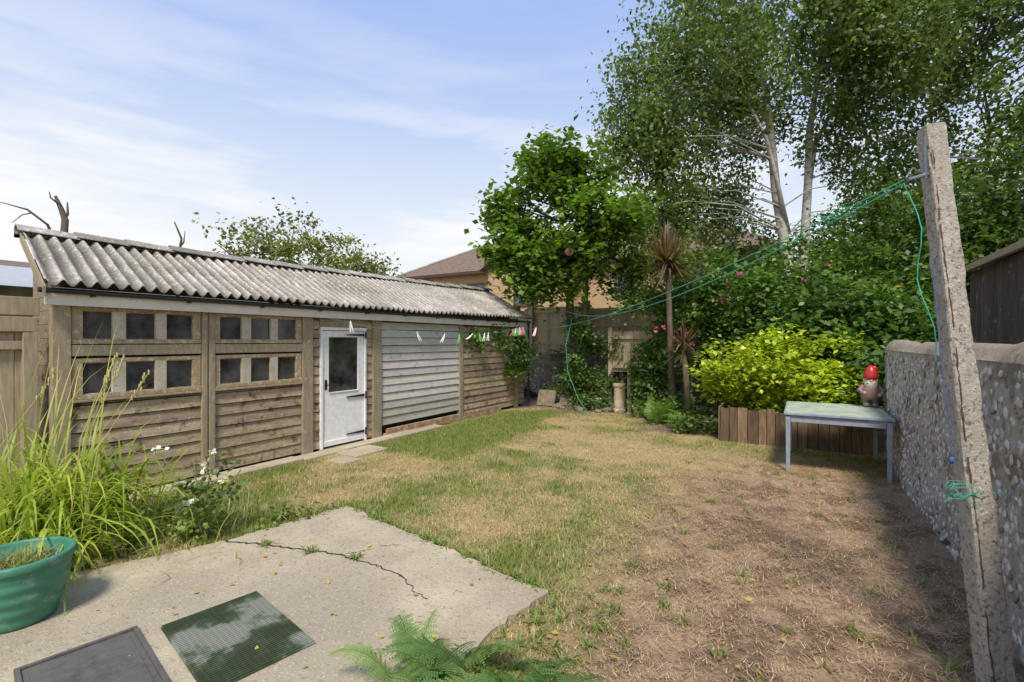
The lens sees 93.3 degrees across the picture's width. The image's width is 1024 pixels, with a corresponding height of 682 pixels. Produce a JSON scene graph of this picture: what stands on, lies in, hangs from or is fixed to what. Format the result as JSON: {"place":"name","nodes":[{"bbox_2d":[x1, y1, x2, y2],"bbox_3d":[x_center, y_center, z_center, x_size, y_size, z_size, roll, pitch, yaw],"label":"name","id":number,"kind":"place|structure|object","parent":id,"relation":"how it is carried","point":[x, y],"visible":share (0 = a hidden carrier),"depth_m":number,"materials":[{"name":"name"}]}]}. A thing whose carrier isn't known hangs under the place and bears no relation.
{"place":"outdoors","nodes":[
{"label":"outdoors","id":0,"kind":"place"},
{"bbox_2d":[0,260,30,267],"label":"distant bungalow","id":1,"kind":"object","parent":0,"point":[14,263],"depth_m":26.48,"materials":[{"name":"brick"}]},
{"bbox_2d":[13,625,170,681],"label":"manhole cover","id":2,"kind":"object","parent":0,"point":[108,658],"depth_m":2.47,"materials":[{"name":"metal"}]},
{"bbox_2d":[0,505,547,681],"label":"concrete patio","id":3,"kind":"structure","parent":0,"point":[364,601],"depth_m":3.17,"materials":[{"name":"beige concrete"}]},
{"bbox_2d":[0,536,76,633],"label":"green plant pot","id":4,"kind":"object","parent":3,"relation":"on","point":[32,583],"visible":1,"depth_m":2.85,"materials":[{"name":"plastic"}]},
{"bbox_2d":[161,591,314,681],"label":"green door mat","id":5,"kind":"object","parent":3,"relation":"on","point":[219,642],"depth_m":2.68,"materials":[{"name":"rubber"}]},
{"bbox_2d":[225,540,427,598],"bbox_3d":[-1.421,1.666,3.684,2.068,0.001,0.253,0,0,26],"label":"patio crack","id":6,"kind":"object","parent":3,"relation":"on","point":[280,546],"visible":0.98,"depth_m":3.79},
{"bbox_2d":[128,424,442,502],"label":"shed path","id":7,"kind":"structure","parent":0,"point":[353,452],"depth_m":7.01,"materials":[{"name":"concrete"}]},
{"bbox_2d":[0,0,1023,307],"label":"sky","id":8,"kind":"structure","parent":0,"point":[388,118],"materials":[{"name":"blue"}]},
{"bbox_2d":[70,397,1023,681],"bbox_3d":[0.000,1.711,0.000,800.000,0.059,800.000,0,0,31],"label":"ground","id":9,"kind":"structure","parent":0,"point":[788,651],"depth_m":4.00,"materials":[{"name":"soil"}]},
{"bbox_2d":[0,295,39,488],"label":"timber fence","id":10,"kind":"object","parent":9,"relation":"on","point":[21,349],"visible":0.63,"depth_m":4.58,"materials":[{"name":"brown wood"}]},
{"bbox_2d":[0,192,68,231],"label":"dead tree stump","id":11,"kind":"object","parent":9,"relation":"on","point":[64,215],"visible":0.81,"depth_m":6.75,"materials":[{"name":"wood"}]},
{"bbox_2d":[0,265,101,338],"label":"neighbour garage","id":12,"kind":"structure","parent":9,"relation":"on","point":[16,281],"depth_m":6.20,"materials":[{"name":"brick"}]},
{"bbox_2d":[72,531,125,571],"bbox_3d":[-3.310,1.575,3.770,0.798,0.334,0.590,0,0,14],"label":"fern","id":13,"kind":"object","parent":9,"relation":"on","point":[100,548],"visible":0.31,"depth_m":3.69,"materials":[{"name":"green plant"}]},
{"bbox_2d":[0,322,231,615],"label":"daylily clump","id":14,"kind":"object","parent":9,"relation":"on","point":[44,499],"visible":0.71,"depth_m":3.83,"materials":[{"name":"green plant"}]},
{"bbox_2d":[174,222,184,246],"bbox_3d":[-5.845,-0.192,8.506,0.072,3.784,0.182,0,0,44],"label":"bare sapling","id":15,"kind":"object","parent":9,"relation":"on","point":[181,240],"visible":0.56,"depth_m":8.49,"materials":[{"name":"brown plant"}]},
{"bbox_2d":[84,486,299,577],"bbox_3d":[-2.846,1.563,4.215,1.771,0.457,2.233,0,0,-33],"label":"border grass tuft","id":16,"kind":"object","parent":9,"relation":"on","point":[223,521],"visible":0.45,"depth_m":4.37,"materials":[{"name":"green plant"}]},
{"bbox_2d":[151,445,246,535],"bbox_3d":[-2.673,1.303,4.178,0.739,0.801,0.678,0,0,31],"label":"white rose bush","id":17,"kind":"object","parent":9,"relation":"on","point":[200,498],"visible":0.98,"depth_m":4.16,"materials":[{"name":"green plant"}]},
{"bbox_2d":[71,485,333,566],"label":"border weeds","id":18,"kind":"object","parent":9,"relation":"on","point":[180,527],"visible":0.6,"depth_m":4.14,"materials":[{"name":"green plant"}]},
{"bbox_2d":[14,224,533,494],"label":"garden shed","id":19,"kind":"structure","parent":9,"relation":"on","point":[247,380],"depth_m":6.46,"materials":[{"name":"brown wood"}]},
{"bbox_2d":[71,306,301,399],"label":"window frames","id":20,"kind":"structure","parent":19,"relation":"in","point":[76,311],"depth_m":5.72,"materials":[{"name":"brown wood"}]},
{"bbox_2d":[83,311,294,393],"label":"window panes","id":21,"kind":"structure","parent":19,"relation":"in","point":[138,326],"depth_m":5.68,"materials":[{"name":"black glass"}]},
{"bbox_2d":[318,327,365,449],"bbox_3d":[-2.700,0.723,7.750,0.068,1.875,0.895,0,0,31],"label":"door","id":22,"kind":"structure","parent":19,"relation":"in","point":[340,415],"depth_m":7.69,"materials":[{"name":"white paint"}]},
{"bbox_2d":[191,197,405,304],"bbox_3d":[-5.737,-1.056,13.936,3.806,5.513,6.643,0,0,31],"label":"apple tree","id":23,"kind":"object","parent":9,"relation":"on","point":[286,250],"visible":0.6,"depth_m":13.34,"materials":[{"name":"green plant"}]},
{"bbox_2d":[328,610,578,681],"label":"bracken fern","id":24,"kind":"object","parent":9,"relation":"on","point":[417,652],"visible":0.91,"depth_m":2.37,"materials":[{"name":"green plant"}]},
{"bbox_2d":[436,652,608,681],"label":"bracken fern","id":25,"kind":"object","parent":9,"relation":"on","point":[534,672],"visible":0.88,"depth_m":2.27,"materials":[{"name":"green plant"}]},
{"bbox_2d":[95,456,958,674],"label":"fallen leaves","id":26,"kind":"object","parent":9,"relation":"on","point":[553,632],"visible":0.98,"depth_m":3.29,"materials":[{"name":"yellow plant"}]},
{"bbox_2d":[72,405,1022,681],"bbox_3d":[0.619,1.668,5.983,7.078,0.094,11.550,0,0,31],"label":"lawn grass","id":27,"kind":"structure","parent":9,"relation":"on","point":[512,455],"depth_m":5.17,"materials":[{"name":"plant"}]},
{"bbox_2d":[461,249,675,412],"bbox_3d":[1.610,-0.327,11.479,4.351,4.033,4.855,0,0,31],"label":"climbing ivy","id":28,"kind":"object","parent":9,"relation":"on","point":[581,374],"visible":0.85,"depth_m":12.20,"materials":[{"name":"green plant"}]},
{"bbox_2d":[464,114,678,405],"bbox_3d":[1.498,-1.933,12.473,5.257,7.292,3.914,0,0,31],"label":"sycamore tree","id":29,"kind":"object","parent":9,"relation":"on","point":[521,246],"visible":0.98,"depth_m":12.01,"materials":[{"name":"green plant"}]},
{"bbox_2d":[565,248,572,255],"bbox_3d":[1.310,-2.050,11.111,0.200,0.200,0.062,0,-10,2],"label":"hanging disc","id":30,"kind":"object","parent":29,"relation":"hanging from","point":[568,251],"visible":1,"depth_m":11.09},
{"bbox_2d":[537,364,625,405],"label":"leaning boards","id":31,"kind":"object","parent":9,"relation":"on","point":[546,397],"visible":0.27,"depth_m":12.64,"materials":[{"name":"brown wood"}]},
{"bbox_2d":[552,403,644,414],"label":"rubble stones","id":32,"kind":"object","parent":9,"relation":"on","point":[576,408],"visible":0.31,"depth_m":11.77,"materials":[{"name":"grey stone"}]},
{"bbox_2d":[256,459,972,681],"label":"weeds","id":33,"kind":"object","parent":9,"relation":"on","point":[590,643],"visible":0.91,"depth_m":3.08,"materials":[{"name":"green plant"}]},
{"bbox_2d":[613,383,625,412],"bbox_3d":[2.554,1.355,11.532,0.320,0.690,0.317,0,0,31],"label":"chimney pot","id":34,"kind":"object","parent":9,"relation":"on","point":[619,403],"visible":0.91,"depth_m":11.42,"materials":[{"name":"ceramic"}]},
{"bbox_2d":[627,347,631,411],"bbox_3d":[2.755,0.925,11.341,0.080,1.550,0.080,0,0,31],"label":"wooden stake","id":35,"kind":"object","parent":9,"relation":"on","point":[629,350],"visible":0.56,"depth_m":11.31,"materials":[{"name":"brown wood"}]},
{"bbox_2d":[543,379,717,435],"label":"back bed plants","id":36,"kind":"object","parent":9,"relation":"on","point":[588,401],"visible":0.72,"depth_m":10.08,"materials":[{"name":"green plant"}]},
{"bbox_2d":[632,406,642,417],"bbox_3d":[2.811,1.583,10.794,0.261,0.234,0.261,0,0,31],"label":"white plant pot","id":37,"kind":"object","parent":9,"relation":"on","point":[636,411],"visible":0.54,"depth_m":10.71,"materials":[{"name":"white ceramic"}]},
{"bbox_2d":[632,372,659,404],"bbox_3d":[3.180,1.070,11.505,0.640,0.860,0.635,0,0,31],"label":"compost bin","id":38,"kind":"object","parent":9,"relation":"on","point":[635,375],"visible":0.07,"depth_m":11.34,"materials":[{"name":"black"}]},
{"bbox_2d":[608,328,692,409],"bbox_3d":[3.433,0.675,12.121,2.100,2.050,0.115,0,0,31],"label":"fence panel","id":39,"kind":"object","parent":9,"relation":"on","point":[626,338],"visible":0.3,"depth_m":12.49,"materials":[{"name":"brown wood"}]},
{"bbox_2d":[634,392,682,424],"bbox_3d":[3.031,1.362,9.893,0.899,0.678,1.005,0,0,39],"label":"fern","id":40,"kind":"object","parent":9,"relation":"on","point":[658,413],"visible":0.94,"depth_m":9.79,"materials":[{"name":"green plant"}]},
{"bbox_2d":[626,218,707,422],"bbox_3d":[3.170,-0.439,9.983,1.704,4.287,1.617,0,0,-10],"label":"cordyline palm","id":41,"kind":"object","parent":9,"relation":"on","point":[667,249],"visible":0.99,"depth_m":9.90,"materials":[{"name":"brown plant"}]},
{"bbox_2d":[326,180,1016,505],"bbox_3d":[-0.385,0.407,7.328,4.828,2.537,10.436,0,0,-5],"label":"washing line","id":42,"kind":"object","parent":9,"relation":"on","point":[951,460],"visible":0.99,"depth_m":2.97,"materials":[{"name":"green plastic"}]},
{"bbox_2d":[661,410,700,427],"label":"fern","id":43,"kind":"object","parent":9,"relation":"on","point":[689,413],"visible":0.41,"depth_m":9.27,"materials":[{"name":"green plant"}]},
{"bbox_2d":[662,316,706,423],"bbox_3d":[3.374,0.589,9.537,0.962,2.241,0.983,0,0,16],"label":"cordyline palm","id":44,"kind":"object","parent":9,"relation":"on","point":[683,340],"visible":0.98,"depth_m":9.46,"materials":[{"name":"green plant"}]},
{"bbox_2d":[524,358,859,410],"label":"garden wall","id":45,"kind":"structure","parent":9,"relation":"on","point":[548,366],"depth_m":13.45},
{"bbox_2d":[531,354,723,360],"bbox_3d":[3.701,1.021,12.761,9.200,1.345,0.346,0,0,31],"label":"coping","id":46,"kind":"object","parent":45,"relation":"on","point":[550,355],"visible":0.09,"depth_m":13.61,"materials":[{"name":"grey concrete"}]},
{"bbox_2d":[523,357,859,410],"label":"flints","id":47,"kind":"object","parent":45,"relation":"attached to","point":[625,377],"visible":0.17,"depth_m":13.92,"materials":[{"name":"grey stone"}]},
{"bbox_2d":[447,446,1021,681],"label":"dry straw","id":48,"kind":"object","parent":9,"relation":"on","point":[760,619],"visible":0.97,"depth_m":3.36,"materials":[{"name":"beige plant"}]},
{"bbox_2d":[510,295,969,409],"bbox_3d":[4.164,0.275,12.661,12.097,2.850,0.155,0,0,31],"label":"back fence","id":49,"kind":"object","parent":9,"relation":"on","point":[547,337],"visible":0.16,"depth_m":14.27,"materials":[{"name":"wood"}]},
{"bbox_2d":[602,220,979,404],"bbox_3d":[5.290,-0.520,10.006,7.588,4.236,3.199,0,0,31],"label":"ivy hedge","id":50,"kind":"object","parent":9,"relation":"on","point":[734,320],"visible":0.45,"depth_m":9.78,"materials":[{"name":"green plant"}]},
{"bbox_2d":[647,263,828,345],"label":"pink flowers","id":51,"kind":"object","parent":50,"relation":"attached to","point":[663,326],"visible":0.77,"depth_m":9.64,"materials":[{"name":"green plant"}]},
{"bbox_2d":[672,203,911,303],"bbox_3d":[8.719,-1.299,15.298,4.435,6.017,7.421,0,0,-38],"label":"hawthorn tree","id":52,"kind":"object","parent":9,"relation":"on","point":[742,252],"visible":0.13,"depth_m":15.49,"materials":[{"name":"green plant"}]},
{"bbox_2d":[718,398,873,455],"bbox_3d":[4.876,1.402,8.387,2.200,0.598,1.600,0,0,31],"label":"timber planter","id":53,"kind":"object","parent":9,"relation":"on","point":[760,427],"visible":0.71,"depth_m":7.78,"materials":[{"name":"wood"}]},
{"bbox_2d":[684,317,884,413],"bbox_3d":[4.735,0.541,8.135,2.185,1.926,3.531,0,0,-40],"label":"choisya bush","id":54,"kind":"object","parent":53,"relation":"on","point":[764,361],"visible":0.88,"depth_m":8.04,"materials":[{"name":"yellow plant"}]},
{"bbox_2d":[752,278,938,410],"bbox_3d":[5.982,0.093,8.100,2.784,2.344,3.075,0,0,-16],"label":"laurel bush","id":55,"kind":"object","parent":53,"relation":"on","point":[872,321],"visible":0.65,"depth_m":8.01,"materials":[{"name":"green plant"}]},
{"bbox_2d":[575,0,1023,280],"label":"silver birch tree","id":56,"kind":"object","parent":9,"relation":"on","point":[871,35],"visible":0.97,"depth_m":13.24,"materials":[{"name":"green plant"}]},
{"bbox_2d":[784,401,894,483],"bbox_3d":[4.392,1.313,6.601,1.150,0.774,1.400,0,0,31],"label":"garden table","id":57,"kind":"object","parent":9,"relation":"on","point":[874,418],"visible":0.99,"depth_m":6.20,"materials":[{"name":"blue paint"}]},
{"bbox_2d":[856,365,885,407],"bbox_3d":[5.033,0.634,6.778,0.339,0.590,0.240,0,0,31],"label":"garden gnome","id":58,"kind":"object","parent":57,"relation":"on","point":[871,390],"visible":1,"depth_m":6.73,"materials":[{"name":"red ceramic"}]},
{"bbox_2d":[782,89,1023,306],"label":"elder tree","id":59,"kind":"object","parent":9,"relation":"on","point":[1000,227],"visible":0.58,"depth_m":9.46,"materials":[{"name":"green plant"}]},
{"bbox_2d":[824,0,1023,274],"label":"ash tree","id":60,"kind":"object","parent":9,"relation":"on","point":[993,83],"visible":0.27,"depth_m":13.01,"materials":[{"name":"green plant"}]},
{"bbox_2d":[884,350,1023,665],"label":"stone wall","id":61,"kind":"structure","parent":9,"relation":"on","point":[999,462],"depth_m":3.60,"materials":[{"name":"grey stone"}]},
{"bbox_2d":[882,353,1023,661],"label":"flints","id":62,"kind":"object","parent":61,"relation":"attached to","point":[1019,402],"visible":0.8,"depth_m":3.98,"materials":[{"name":"grey stone"}]},
{"bbox_2d":[884,340,1023,364],"bbox_3d":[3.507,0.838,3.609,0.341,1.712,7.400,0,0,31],"label":"coping","id":63,"kind":"object","parent":61,"relation":"on","point":[1007,353],"visible":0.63,"depth_m":3.21,"materials":[{"name":"grey concrete"}]},
{"bbox_2d":[905,122,1017,681],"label":"concrete post","id":64,"kind":"object","parent":9,"relation":"on","point":[992,641],"visible":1,"depth_m":2.39,"materials":[{"name":"grey concrete"}]},
{"bbox_2d":[415,248,778,310],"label":"walls","id":65,"kind":"structure","parent":0,"point":[598,300],"depth_m":24.90,"materials":[{"name":"brick"}]},
{"bbox_2d":[399,220,779,277],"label":"roof","id":66,"kind":"structure","parent":65,"relation":"on","point":[465,262],"depth_m":29.91,"materials":[{"name":"tile"}]},
{"bbox_2d":[393,217,702,276],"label":"ridge tiles","id":67,"kind":"object","parent":66,"relation":"attached to","point":[435,262],"visible":0.17,"depth_m":32.27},
{"bbox_2d":[405,243,776,278],"bbox_3d":[1.786,-3.995,25.689,22.300,0.170,0.020,0,0,31],"label":"gutter board","id":68,"kind":"object","parent":66,"relation":"attached to","point":[445,274],"visible":0.14,"depth_m":28.58,"materials":[{"name":"white wood"}]},
{"bbox_2d":[467,264,752,306],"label":"window frames","id":69,"kind":"structure","parent":65,"relation":"attached to","point":[475,284],"depth_m":24.99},
{"bbox_2d":[469,268,734,304],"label":"window panes","id":70,"kind":"object","parent":69,"relation":"in","point":[516,302],"visible":0.07,"depth_m":24.09,"materials":[{"name":"grey glass"}]},
{"bbox_2d":[965,239,1023,344],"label":"dark timber shed","id":71,"kind":"structure","parent":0,"point":[997,300],"depth_m":5.44,"materials":[{"name":"brown wood"}]}
]}

